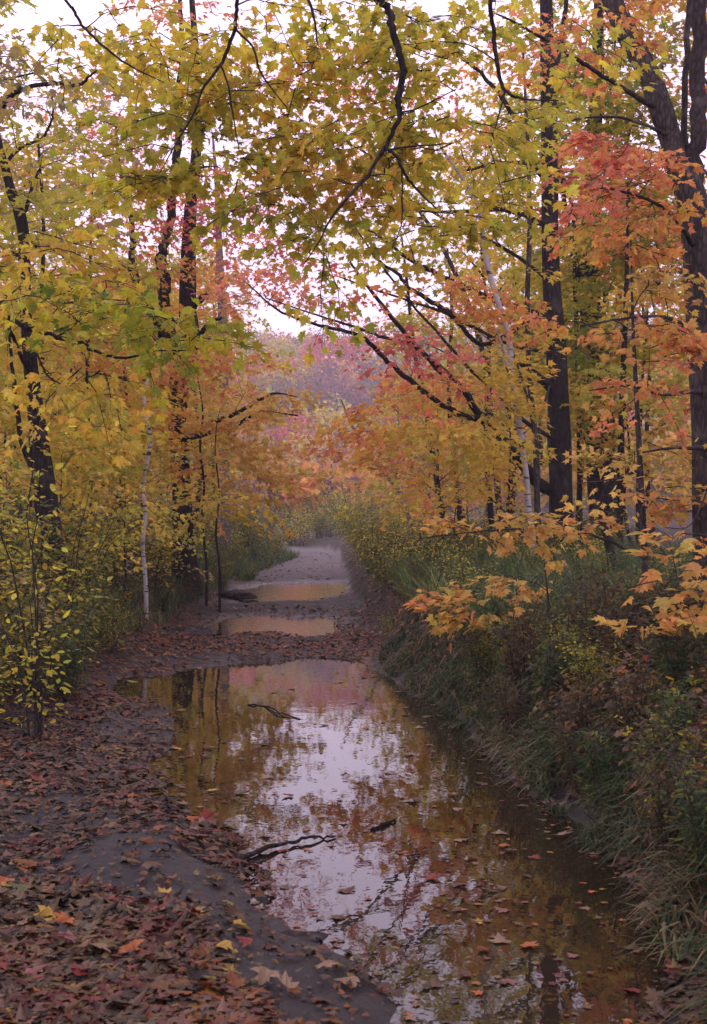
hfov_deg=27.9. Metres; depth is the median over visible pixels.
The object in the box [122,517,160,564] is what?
leafy shrub
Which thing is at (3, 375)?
understorey sapling
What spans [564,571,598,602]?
dry weed
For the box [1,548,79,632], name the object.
leafy shrub
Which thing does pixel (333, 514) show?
leafy shrub
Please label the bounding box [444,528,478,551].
leafy shrub
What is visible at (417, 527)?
leafy shrub
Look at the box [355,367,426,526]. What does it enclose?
forest tree
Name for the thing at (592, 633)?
dry weed
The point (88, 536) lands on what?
leafy shrub
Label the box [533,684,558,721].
dry weed
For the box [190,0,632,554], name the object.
maple tree
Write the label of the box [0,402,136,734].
viburnum sapling
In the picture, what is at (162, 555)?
leafy shrub
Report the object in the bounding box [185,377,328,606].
sapling tree
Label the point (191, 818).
fallen leaf
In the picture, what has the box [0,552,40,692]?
leafy shrub
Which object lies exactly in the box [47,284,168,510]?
forest tree
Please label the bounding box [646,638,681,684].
dry weed
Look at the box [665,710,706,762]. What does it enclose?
leafy weed
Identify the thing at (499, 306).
birch tree
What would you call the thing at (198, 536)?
leafy shrub
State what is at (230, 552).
leafy shrub
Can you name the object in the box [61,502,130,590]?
leafy shrub
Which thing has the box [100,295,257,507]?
forest tree
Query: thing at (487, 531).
leafy shrub
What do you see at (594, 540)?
leafy shrub
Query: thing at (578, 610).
dry weed
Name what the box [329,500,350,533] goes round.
leafy shrub
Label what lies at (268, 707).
fallen branch
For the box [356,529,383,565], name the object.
leafy shrub
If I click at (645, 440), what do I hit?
forest tree
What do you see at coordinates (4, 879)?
fallen leaf
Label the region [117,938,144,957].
fallen leaf
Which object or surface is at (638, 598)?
dry weed
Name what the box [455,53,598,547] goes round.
slender tree
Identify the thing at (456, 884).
floating leaf
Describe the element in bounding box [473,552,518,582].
leafy weed
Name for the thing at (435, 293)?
forest tree
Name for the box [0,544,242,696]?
verge grass
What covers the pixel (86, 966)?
fallen leaf
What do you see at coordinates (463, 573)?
leafy shrub
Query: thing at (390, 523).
leafy shrub
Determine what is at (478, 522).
leafy shrub
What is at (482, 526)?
leafy shrub
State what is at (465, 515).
understorey sapling
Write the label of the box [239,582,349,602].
puddle
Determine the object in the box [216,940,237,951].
fallen leaf
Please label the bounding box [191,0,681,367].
maple tree
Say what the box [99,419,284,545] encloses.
understorey sapling
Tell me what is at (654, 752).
leafy weed
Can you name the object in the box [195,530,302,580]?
track grass
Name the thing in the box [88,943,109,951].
fallen leaf
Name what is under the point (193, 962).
fallen leaf
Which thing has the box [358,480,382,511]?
leafy shrub
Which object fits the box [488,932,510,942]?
floating leaf
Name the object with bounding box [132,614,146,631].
leafy weed
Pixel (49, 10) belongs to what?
sky
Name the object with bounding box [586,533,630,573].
leafy shrub
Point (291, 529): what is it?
leafy shrub
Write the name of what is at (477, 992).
floating debris
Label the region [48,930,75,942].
fallen leaf
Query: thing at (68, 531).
leafy shrub
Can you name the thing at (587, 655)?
leafy weed
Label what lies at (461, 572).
leafy weed
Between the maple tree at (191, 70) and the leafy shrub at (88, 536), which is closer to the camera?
the maple tree at (191, 70)
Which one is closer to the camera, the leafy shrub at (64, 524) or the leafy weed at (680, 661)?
the leafy weed at (680, 661)
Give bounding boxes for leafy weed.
[39,626,95,701]
[54,618,98,673]
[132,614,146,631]
[152,588,173,612]
[215,575,230,590]
[250,547,262,561]
[363,542,391,573]
[401,598,420,621]
[417,546,444,563]
[447,560,471,584]
[457,700,475,714]
[460,699,476,714]
[463,665,483,686]
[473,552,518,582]
[474,538,495,556]
[474,637,497,669]
[484,568,529,599]
[522,622,604,709]
[524,610,590,662]
[527,570,553,590]
[529,725,576,777]
[531,720,558,756]
[536,662,553,683]
[539,580,578,604]
[561,710,631,811]
[562,626,639,686]
[573,777,600,807]
[578,755,607,786]
[596,663,627,692]
[609,545,641,576]
[609,573,661,631]
[610,745,638,768]
[614,692,690,769]
[633,629,676,676]
[634,607,706,698]
[638,779,673,833]
[640,730,675,769]
[643,657,702,709]
[644,664,706,719]
[647,673,706,751]
[654,552,706,648]
[662,680,706,734]
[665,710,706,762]
[665,760,706,883]
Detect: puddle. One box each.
[111,656,681,1023]
[206,614,338,637]
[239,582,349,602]
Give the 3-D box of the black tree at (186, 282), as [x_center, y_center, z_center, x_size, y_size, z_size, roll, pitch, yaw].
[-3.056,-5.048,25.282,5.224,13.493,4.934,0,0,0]
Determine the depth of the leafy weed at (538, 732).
8.70 m
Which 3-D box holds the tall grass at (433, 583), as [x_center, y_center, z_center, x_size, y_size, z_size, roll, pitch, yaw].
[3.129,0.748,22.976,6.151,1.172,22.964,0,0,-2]
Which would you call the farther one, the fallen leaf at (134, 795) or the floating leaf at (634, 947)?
the fallen leaf at (134, 795)
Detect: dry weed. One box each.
[148,567,169,594]
[192,567,209,593]
[366,536,390,575]
[394,534,415,559]
[408,553,437,587]
[432,647,444,670]
[442,550,471,576]
[457,627,481,653]
[473,557,492,574]
[481,665,536,742]
[488,588,573,692]
[504,646,534,684]
[507,581,561,648]
[510,614,542,648]
[533,662,605,757]
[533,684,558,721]
[547,558,627,666]
[547,709,608,797]
[548,585,601,640]
[557,569,624,629]
[560,544,659,666]
[563,612,614,677]
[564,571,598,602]
[586,632,662,746]
[600,606,639,651]
[603,626,650,673]
[623,561,706,690]
[629,738,706,858]
[633,780,666,830]
[642,549,706,668]
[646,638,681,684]
[673,599,706,715]
[682,687,706,773]
[684,764,706,846]
[698,668,706,740]
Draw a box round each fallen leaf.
[0,781,11,785]
[0,876,14,884]
[0,962,10,969]
[1,882,12,886]
[1,895,13,900]
[5,910,21,918]
[8,882,26,890]
[24,964,47,975]
[30,773,43,781]
[34,905,55,920]
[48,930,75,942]
[53,911,74,922]
[69,960,97,968]
[71,961,89,975]
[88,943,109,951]
[108,896,133,903]
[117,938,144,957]
[128,793,140,797]
[139,890,164,894]
[142,862,163,868]
[150,902,166,910]
[158,887,171,892]
[186,908,208,919]
[187,816,199,820]
[187,957,201,967]
[189,906,207,913]
[197,816,210,823]
[200,807,216,821]
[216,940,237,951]
[233,919,248,929]
[235,936,254,947]
[250,966,279,985]
[276,969,298,987]
[315,959,337,968]
[333,976,359,987]
[615,667,628,673]
[684,719,703,729]
[693,764,706,781]
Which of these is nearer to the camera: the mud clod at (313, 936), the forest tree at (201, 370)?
the mud clod at (313, 936)
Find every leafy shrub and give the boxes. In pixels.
[0,461,78,661]
[0,484,69,631]
[0,488,141,645]
[0,490,66,564]
[0,519,76,622]
[0,547,20,599]
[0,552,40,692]
[0,552,103,693]
[0,600,95,700]
[0,611,35,706]
[0,619,12,682]
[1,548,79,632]
[2,494,94,587]
[3,573,110,680]
[6,487,107,580]
[6,496,145,617]
[9,603,78,654]
[17,519,117,625]
[19,578,101,643]
[22,516,86,578]
[22,570,136,672]
[25,510,111,576]
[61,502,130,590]
[63,507,123,595]
[69,576,129,623]
[76,593,108,626]
[78,495,164,589]
[78,516,139,579]
[86,595,138,654]
[91,534,162,591]
[101,521,152,565]
[102,494,168,554]
[106,514,193,590]
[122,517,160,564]
[123,491,219,571]
[128,507,199,569]
[135,515,181,572]
[138,511,207,567]
[139,499,199,548]
[152,500,221,564]
[192,497,226,550]
[195,522,228,563]
[197,547,236,577]
[204,508,251,546]
[204,514,249,552]
[209,554,236,584]
[212,542,239,564]
[219,529,252,560]
[230,504,261,540]
[230,507,270,549]
[239,520,270,545]
[243,484,281,519]
[243,511,272,546]
[255,520,279,541]
[256,503,281,538]
[256,511,288,536]
[263,527,291,557]
[265,537,286,549]
[267,507,298,533]
[268,529,285,545]
[276,505,323,545]
[277,502,296,520]
[279,525,299,545]
[283,517,309,544]
[288,500,326,537]
[289,511,317,532]
[295,491,325,520]
[305,512,326,537]
[306,497,335,537]
[317,479,383,535]
[318,478,370,513]
[318,498,356,535]
[318,518,340,536]
[320,504,348,529]
[324,495,354,517]
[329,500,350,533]
[330,491,372,534]
[339,503,388,561]
[340,508,374,541]
[342,509,377,558]
[344,507,400,567]
[350,503,384,521]
[350,517,387,544]
[352,509,434,581]
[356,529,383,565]
[356,533,387,573]
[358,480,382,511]
[362,540,406,592]
[365,502,408,545]
[366,512,411,544]
[368,502,401,524]
[375,516,417,548]
[375,609,399,637]
[385,532,419,551]
[390,534,433,551]
[391,580,412,602]
[395,531,449,562]
[401,500,435,545]
[406,511,453,556]
[406,514,450,544]
[418,534,481,571]
[419,526,453,549]
[427,594,477,638]
[432,542,499,612]
[439,512,487,548]
[444,525,493,554]
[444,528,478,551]
[445,572,529,632]
[451,617,528,694]
[451,667,504,717]
[456,506,495,533]
[459,527,506,554]
[460,512,496,541]
[472,626,509,671]
[475,638,522,684]
[477,606,571,688]
[479,519,502,540]
[493,538,534,561]
[496,509,528,552]
[511,599,615,673]
[514,539,558,572]
[535,549,624,591]
[535,634,562,658]
[544,537,567,554]
[547,622,628,711]
[552,519,604,562]
[570,566,663,623]
[574,496,634,548]
[578,500,639,546]
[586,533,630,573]
[590,568,655,598]
[599,552,671,581]
[629,703,706,784]
[632,552,688,580]
[634,739,706,869]
[637,544,691,610]
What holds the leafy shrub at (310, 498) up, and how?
on the ground at (172, 862)
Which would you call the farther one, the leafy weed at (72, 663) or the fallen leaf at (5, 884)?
the leafy weed at (72, 663)
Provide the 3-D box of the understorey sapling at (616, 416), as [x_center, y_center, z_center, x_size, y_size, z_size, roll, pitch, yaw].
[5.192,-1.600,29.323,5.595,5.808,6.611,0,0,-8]
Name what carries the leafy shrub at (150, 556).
on the ground at (172, 862)
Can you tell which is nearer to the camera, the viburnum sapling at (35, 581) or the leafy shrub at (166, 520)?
the viburnum sapling at (35, 581)
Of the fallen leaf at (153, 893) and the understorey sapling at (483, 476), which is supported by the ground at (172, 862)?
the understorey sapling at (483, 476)
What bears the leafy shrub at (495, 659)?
on the ground at (172, 862)
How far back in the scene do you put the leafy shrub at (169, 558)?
23.47 m
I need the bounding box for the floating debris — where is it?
[113,659,678,1023]
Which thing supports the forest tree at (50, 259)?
on the ground at (172, 862)
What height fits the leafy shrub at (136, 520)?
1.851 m
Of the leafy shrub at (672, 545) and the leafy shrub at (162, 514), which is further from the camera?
the leafy shrub at (162, 514)
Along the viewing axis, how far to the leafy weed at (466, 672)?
11.74 m
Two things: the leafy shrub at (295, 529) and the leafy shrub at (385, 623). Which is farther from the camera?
the leafy shrub at (295, 529)
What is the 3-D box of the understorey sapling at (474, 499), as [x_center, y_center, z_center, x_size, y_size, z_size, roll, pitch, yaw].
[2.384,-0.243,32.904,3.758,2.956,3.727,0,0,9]
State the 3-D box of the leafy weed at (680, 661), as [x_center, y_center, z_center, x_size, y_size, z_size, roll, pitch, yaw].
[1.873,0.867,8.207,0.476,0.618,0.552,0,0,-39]
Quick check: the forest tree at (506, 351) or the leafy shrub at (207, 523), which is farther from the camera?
the forest tree at (506, 351)
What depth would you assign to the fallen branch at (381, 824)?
7.33 m
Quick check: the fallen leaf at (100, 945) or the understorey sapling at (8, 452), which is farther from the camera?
the understorey sapling at (8, 452)
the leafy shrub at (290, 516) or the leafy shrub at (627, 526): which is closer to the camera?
the leafy shrub at (627, 526)
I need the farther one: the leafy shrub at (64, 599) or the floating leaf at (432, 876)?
the leafy shrub at (64, 599)
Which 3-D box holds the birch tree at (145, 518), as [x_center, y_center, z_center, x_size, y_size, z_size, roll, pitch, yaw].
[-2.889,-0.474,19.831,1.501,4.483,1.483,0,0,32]
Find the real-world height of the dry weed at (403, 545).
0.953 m
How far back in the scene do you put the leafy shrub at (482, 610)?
12.86 m
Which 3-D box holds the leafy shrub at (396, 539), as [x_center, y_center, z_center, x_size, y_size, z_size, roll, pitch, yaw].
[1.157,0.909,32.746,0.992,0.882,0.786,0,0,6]
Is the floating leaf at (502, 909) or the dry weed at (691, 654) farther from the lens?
the dry weed at (691, 654)
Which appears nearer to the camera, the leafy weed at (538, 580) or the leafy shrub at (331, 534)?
the leafy weed at (538, 580)
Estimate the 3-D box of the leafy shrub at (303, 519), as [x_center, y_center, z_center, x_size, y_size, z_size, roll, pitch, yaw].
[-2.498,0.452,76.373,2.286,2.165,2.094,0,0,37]
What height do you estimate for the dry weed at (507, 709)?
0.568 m
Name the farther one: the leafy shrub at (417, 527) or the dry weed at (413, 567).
the leafy shrub at (417, 527)
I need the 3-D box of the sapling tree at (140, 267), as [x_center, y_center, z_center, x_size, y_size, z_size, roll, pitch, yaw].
[-4.358,-2.848,24.664,3.620,8.496,5.160,0,0,0]
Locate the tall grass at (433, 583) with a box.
[355,531,692,646]
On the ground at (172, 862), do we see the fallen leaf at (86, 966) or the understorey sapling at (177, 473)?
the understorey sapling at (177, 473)
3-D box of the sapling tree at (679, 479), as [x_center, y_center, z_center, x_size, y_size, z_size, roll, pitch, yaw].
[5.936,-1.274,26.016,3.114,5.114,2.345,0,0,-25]
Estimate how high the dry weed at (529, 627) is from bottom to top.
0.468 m
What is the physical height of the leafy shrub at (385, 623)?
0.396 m
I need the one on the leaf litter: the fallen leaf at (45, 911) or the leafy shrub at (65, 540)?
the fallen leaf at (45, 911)
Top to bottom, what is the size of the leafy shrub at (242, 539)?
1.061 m
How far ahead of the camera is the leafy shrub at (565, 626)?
9.58 m
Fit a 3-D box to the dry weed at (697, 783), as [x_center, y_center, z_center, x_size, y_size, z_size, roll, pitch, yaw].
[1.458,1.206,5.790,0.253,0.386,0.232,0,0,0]
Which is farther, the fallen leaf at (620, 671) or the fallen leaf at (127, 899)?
the fallen leaf at (620, 671)
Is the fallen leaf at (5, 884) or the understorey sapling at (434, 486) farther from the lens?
the understorey sapling at (434, 486)
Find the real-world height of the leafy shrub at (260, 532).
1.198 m
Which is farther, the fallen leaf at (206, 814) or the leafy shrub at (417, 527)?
the leafy shrub at (417, 527)
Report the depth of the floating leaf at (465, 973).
4.95 m
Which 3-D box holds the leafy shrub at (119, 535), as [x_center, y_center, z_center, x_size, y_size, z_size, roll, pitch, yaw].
[-3.262,0.608,16.637,1.529,1.580,1.669,0,0,9]
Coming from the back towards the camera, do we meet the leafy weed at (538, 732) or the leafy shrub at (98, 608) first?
the leafy shrub at (98, 608)
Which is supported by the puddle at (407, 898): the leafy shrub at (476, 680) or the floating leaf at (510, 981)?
the floating leaf at (510, 981)
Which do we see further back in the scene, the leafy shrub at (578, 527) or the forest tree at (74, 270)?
the forest tree at (74, 270)
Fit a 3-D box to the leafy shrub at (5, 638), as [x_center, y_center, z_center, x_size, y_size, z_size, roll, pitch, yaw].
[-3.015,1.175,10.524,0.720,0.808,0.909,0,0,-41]
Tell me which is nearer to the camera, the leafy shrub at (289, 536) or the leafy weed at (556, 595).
the leafy weed at (556, 595)
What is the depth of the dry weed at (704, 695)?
6.68 m
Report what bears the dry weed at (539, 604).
on the ground at (172, 862)
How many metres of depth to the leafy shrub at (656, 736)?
6.79 m
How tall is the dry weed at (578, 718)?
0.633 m
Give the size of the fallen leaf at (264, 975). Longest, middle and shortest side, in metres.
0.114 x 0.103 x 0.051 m
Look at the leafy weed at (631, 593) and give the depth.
11.82 m
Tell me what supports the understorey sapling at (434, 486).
on the ground at (172, 862)
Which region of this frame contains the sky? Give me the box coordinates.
[0,0,706,357]
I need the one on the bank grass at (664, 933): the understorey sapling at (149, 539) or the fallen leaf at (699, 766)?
the fallen leaf at (699, 766)
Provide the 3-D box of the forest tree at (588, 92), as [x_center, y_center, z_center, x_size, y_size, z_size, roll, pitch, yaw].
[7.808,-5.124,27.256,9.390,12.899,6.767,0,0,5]
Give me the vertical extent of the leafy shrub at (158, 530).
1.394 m
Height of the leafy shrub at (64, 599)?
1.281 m
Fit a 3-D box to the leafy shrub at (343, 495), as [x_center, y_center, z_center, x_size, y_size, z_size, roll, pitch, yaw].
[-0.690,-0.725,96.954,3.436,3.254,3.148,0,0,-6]
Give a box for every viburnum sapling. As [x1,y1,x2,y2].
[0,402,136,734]
[0,585,82,738]
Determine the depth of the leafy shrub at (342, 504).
69.95 m
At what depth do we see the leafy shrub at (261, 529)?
49.72 m
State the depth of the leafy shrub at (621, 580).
13.99 m
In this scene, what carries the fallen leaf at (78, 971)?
on the leaf litter
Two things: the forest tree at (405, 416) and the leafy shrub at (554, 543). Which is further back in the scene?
the forest tree at (405, 416)
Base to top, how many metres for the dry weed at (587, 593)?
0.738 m
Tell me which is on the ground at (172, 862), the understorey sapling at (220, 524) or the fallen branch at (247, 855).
the understorey sapling at (220, 524)
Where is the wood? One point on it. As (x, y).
(314, 377)
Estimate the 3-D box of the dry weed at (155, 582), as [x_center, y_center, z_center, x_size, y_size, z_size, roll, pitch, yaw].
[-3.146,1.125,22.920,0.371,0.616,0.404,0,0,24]
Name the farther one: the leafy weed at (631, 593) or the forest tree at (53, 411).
the forest tree at (53, 411)
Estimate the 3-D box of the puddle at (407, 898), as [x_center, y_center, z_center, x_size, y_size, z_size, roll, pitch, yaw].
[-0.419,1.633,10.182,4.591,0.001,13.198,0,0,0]
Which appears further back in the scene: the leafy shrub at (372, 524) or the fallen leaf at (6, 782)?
the leafy shrub at (372, 524)
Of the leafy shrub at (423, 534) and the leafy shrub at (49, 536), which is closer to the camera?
the leafy shrub at (49, 536)
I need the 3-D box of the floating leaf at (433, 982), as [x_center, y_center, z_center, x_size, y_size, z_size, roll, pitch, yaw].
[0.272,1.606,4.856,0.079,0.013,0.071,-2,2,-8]
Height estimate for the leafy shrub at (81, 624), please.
1.121 m
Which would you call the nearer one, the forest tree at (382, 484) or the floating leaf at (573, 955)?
the floating leaf at (573, 955)
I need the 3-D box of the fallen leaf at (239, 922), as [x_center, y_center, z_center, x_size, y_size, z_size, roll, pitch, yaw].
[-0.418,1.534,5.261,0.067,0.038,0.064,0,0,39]
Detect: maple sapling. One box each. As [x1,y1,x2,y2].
[403,554,552,652]
[419,239,706,626]
[590,489,706,647]
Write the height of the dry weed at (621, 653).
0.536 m
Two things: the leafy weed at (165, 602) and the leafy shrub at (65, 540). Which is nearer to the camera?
the leafy shrub at (65, 540)
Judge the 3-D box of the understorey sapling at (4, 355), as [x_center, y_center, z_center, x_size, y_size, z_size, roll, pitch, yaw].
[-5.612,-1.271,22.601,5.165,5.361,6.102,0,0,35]
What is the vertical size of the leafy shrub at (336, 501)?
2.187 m
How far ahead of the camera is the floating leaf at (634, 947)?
5.27 m
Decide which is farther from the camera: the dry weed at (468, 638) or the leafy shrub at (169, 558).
the leafy shrub at (169, 558)
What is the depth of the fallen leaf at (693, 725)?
6.81 m
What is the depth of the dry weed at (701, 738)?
6.27 m
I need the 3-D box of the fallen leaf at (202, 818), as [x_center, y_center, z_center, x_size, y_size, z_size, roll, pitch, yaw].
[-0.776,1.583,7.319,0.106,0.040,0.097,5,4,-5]
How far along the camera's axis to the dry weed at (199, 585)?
25.78 m
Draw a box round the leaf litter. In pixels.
[0,538,706,1023]
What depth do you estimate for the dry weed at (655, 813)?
6.16 m
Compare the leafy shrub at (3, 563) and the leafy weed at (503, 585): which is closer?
the leafy shrub at (3, 563)
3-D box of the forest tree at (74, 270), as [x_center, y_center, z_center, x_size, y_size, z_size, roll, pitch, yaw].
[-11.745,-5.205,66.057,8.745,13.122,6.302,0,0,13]
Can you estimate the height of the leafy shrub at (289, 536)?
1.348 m
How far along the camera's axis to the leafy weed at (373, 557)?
28.85 m
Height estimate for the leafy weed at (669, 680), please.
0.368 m
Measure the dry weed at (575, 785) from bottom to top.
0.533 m
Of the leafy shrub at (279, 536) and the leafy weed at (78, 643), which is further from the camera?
the leafy shrub at (279, 536)
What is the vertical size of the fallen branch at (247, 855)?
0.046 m
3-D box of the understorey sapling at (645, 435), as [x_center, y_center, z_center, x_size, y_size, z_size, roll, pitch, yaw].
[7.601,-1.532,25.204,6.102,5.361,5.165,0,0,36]
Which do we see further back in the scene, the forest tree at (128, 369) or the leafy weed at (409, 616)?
the forest tree at (128, 369)
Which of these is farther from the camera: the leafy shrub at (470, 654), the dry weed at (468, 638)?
the dry weed at (468, 638)
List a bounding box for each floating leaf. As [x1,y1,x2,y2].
[329,915,346,918]
[338,885,354,892]
[423,977,443,986]
[426,873,444,878]
[451,883,466,886]
[454,970,471,975]
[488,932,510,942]
[492,829,507,833]
[493,906,509,912]
[499,978,514,984]
[520,941,539,946]
[527,853,541,858]
[566,952,578,957]
[623,943,643,949]
[626,988,640,992]
[647,1000,665,1007]
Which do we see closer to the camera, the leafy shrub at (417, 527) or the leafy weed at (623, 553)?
the leafy weed at (623, 553)
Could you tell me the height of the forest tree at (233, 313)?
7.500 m
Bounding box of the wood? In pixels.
[0,311,691,517]
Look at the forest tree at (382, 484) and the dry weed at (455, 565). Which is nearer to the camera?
the dry weed at (455, 565)
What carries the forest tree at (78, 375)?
on the ground at (172, 862)
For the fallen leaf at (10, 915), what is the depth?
5.29 m
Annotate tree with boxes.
[0,0,89,379]
[0,0,126,629]
[0,0,364,469]
[0,24,189,326]
[0,125,178,539]
[0,134,88,412]
[0,135,142,546]
[0,269,196,577]
[0,298,109,504]
[8,100,202,551]
[11,245,245,556]
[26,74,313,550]
[43,0,324,595]
[47,258,220,526]
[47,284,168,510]
[50,265,163,493]
[86,317,198,618]
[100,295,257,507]
[119,270,326,529]
[149,258,297,543]
[151,236,267,451]
[172,362,326,611]
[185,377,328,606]
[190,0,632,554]
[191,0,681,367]
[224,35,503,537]
[304,399,413,545]
[313,231,484,542]
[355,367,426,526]
[356,75,616,535]
[362,389,422,488]
[363,362,469,534]
[364,248,541,541]
[371,374,482,534]
[398,155,612,531]
[399,390,507,518]
[407,228,575,504]
[413,357,481,518]
[416,120,545,556]
[452,363,541,524]
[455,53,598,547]
[470,272,569,459]
[479,0,704,540]
[482,0,706,607]
[482,276,654,473]
[494,140,654,544]
[497,0,689,529]
[503,160,705,488]
[514,0,706,319]
[523,268,690,442]
[540,156,706,546]
[540,158,703,542]
[561,442,636,579]
[594,310,691,548]
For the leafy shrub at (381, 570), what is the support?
on the ground at (172, 862)
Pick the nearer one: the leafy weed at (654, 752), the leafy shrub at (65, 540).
the leafy weed at (654, 752)
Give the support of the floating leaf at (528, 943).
on the puddle at (407, 898)
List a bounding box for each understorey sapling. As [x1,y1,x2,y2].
[0,265,195,510]
[0,282,228,518]
[0,284,144,485]
[0,296,165,524]
[0,328,43,499]
[0,339,165,547]
[0,406,186,572]
[0,460,65,625]
[3,336,236,557]
[10,333,260,526]
[21,431,232,607]
[57,401,258,516]
[69,351,328,540]
[77,394,301,524]
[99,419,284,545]
[315,364,587,543]
[367,308,655,532]
[370,442,502,540]
[375,445,501,518]
[376,437,526,539]
[383,441,544,540]
[464,290,691,548]
[578,334,691,500]
[615,314,691,470]
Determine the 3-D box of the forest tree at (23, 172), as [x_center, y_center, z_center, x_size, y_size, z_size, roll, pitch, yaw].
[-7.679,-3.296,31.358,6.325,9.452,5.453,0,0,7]
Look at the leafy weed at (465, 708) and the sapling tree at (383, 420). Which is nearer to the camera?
the leafy weed at (465, 708)
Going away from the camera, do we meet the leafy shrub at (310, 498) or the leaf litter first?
the leaf litter
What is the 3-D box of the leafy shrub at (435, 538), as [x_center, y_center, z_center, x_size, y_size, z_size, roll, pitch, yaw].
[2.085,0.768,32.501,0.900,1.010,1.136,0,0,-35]
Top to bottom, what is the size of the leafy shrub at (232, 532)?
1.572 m
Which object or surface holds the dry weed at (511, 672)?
on the ground at (172, 862)
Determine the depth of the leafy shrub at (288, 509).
97.96 m
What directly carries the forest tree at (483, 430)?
on the ground at (172, 862)
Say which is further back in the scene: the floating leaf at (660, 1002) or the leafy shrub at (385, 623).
the leafy shrub at (385, 623)
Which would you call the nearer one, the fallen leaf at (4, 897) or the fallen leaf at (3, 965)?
the fallen leaf at (3, 965)
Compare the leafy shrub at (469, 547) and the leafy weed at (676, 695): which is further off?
the leafy shrub at (469, 547)
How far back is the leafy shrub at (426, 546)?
25.65 m
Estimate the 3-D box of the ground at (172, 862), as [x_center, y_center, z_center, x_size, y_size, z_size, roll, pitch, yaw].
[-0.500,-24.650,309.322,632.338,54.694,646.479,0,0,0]
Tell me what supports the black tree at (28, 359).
on the ground at (172, 862)
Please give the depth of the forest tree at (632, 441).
44.48 m
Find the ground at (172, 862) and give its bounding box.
[0,354,706,1023]
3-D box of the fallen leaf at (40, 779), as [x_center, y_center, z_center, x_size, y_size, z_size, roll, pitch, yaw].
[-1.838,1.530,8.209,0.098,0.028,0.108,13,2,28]
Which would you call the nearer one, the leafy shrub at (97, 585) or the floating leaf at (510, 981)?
the floating leaf at (510, 981)
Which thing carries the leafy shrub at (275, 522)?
on the ground at (172, 862)
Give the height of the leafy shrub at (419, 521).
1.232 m
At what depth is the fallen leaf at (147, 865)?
6.16 m
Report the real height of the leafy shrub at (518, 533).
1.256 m
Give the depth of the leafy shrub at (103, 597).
17.44 m
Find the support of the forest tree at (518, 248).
on the ground at (172, 862)
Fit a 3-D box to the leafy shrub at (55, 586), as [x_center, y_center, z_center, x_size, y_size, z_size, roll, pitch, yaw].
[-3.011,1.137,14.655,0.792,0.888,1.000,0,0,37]
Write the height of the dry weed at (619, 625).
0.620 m
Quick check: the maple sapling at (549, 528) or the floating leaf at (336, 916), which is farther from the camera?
the maple sapling at (549, 528)
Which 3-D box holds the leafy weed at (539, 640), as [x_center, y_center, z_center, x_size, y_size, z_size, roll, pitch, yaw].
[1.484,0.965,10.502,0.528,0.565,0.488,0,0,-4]
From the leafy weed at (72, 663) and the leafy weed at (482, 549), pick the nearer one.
the leafy weed at (72, 663)
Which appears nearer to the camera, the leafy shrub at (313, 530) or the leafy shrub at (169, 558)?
the leafy shrub at (169, 558)
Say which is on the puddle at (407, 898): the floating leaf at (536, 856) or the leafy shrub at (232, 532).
the floating leaf at (536, 856)
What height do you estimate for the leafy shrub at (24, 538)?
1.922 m
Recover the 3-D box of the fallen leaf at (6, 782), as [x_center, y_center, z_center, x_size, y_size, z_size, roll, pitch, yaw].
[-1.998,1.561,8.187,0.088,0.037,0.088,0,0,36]
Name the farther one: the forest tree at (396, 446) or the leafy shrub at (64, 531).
the forest tree at (396, 446)
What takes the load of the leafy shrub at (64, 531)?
on the ground at (172, 862)
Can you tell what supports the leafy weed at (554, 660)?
on the ground at (172, 862)
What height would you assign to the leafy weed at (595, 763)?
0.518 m
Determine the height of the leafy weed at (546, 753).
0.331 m
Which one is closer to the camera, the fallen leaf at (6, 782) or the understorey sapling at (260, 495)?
the fallen leaf at (6, 782)
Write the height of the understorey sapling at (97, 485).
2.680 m
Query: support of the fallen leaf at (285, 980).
on the ground at (172, 862)
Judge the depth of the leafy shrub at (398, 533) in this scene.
34.60 m
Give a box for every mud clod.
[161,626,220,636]
[216,589,257,599]
[280,929,327,941]
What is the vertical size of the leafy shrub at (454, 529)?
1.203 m
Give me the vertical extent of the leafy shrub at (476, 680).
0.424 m
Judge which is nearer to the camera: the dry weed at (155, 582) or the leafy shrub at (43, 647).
the leafy shrub at (43, 647)
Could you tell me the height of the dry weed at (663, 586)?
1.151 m
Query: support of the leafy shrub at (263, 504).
on the ground at (172, 862)
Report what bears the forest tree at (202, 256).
on the ground at (172, 862)
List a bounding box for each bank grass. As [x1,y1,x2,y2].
[357,610,706,1023]
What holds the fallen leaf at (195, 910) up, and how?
on the leaf litter
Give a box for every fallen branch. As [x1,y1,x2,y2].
[233,835,335,860]
[248,704,300,719]
[370,819,395,830]
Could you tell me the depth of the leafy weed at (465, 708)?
11.12 m
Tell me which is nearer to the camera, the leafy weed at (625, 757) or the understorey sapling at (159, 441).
the leafy weed at (625, 757)
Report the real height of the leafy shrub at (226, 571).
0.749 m
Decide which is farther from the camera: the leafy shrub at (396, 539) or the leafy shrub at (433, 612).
the leafy shrub at (396, 539)
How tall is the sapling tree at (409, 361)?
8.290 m
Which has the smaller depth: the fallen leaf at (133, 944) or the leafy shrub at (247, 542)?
the fallen leaf at (133, 944)
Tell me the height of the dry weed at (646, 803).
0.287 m
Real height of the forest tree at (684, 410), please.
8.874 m
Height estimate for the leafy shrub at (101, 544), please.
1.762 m
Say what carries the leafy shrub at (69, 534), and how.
on the ground at (172, 862)
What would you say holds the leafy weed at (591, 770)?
on the ground at (172, 862)
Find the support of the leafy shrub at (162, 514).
on the ground at (172, 862)

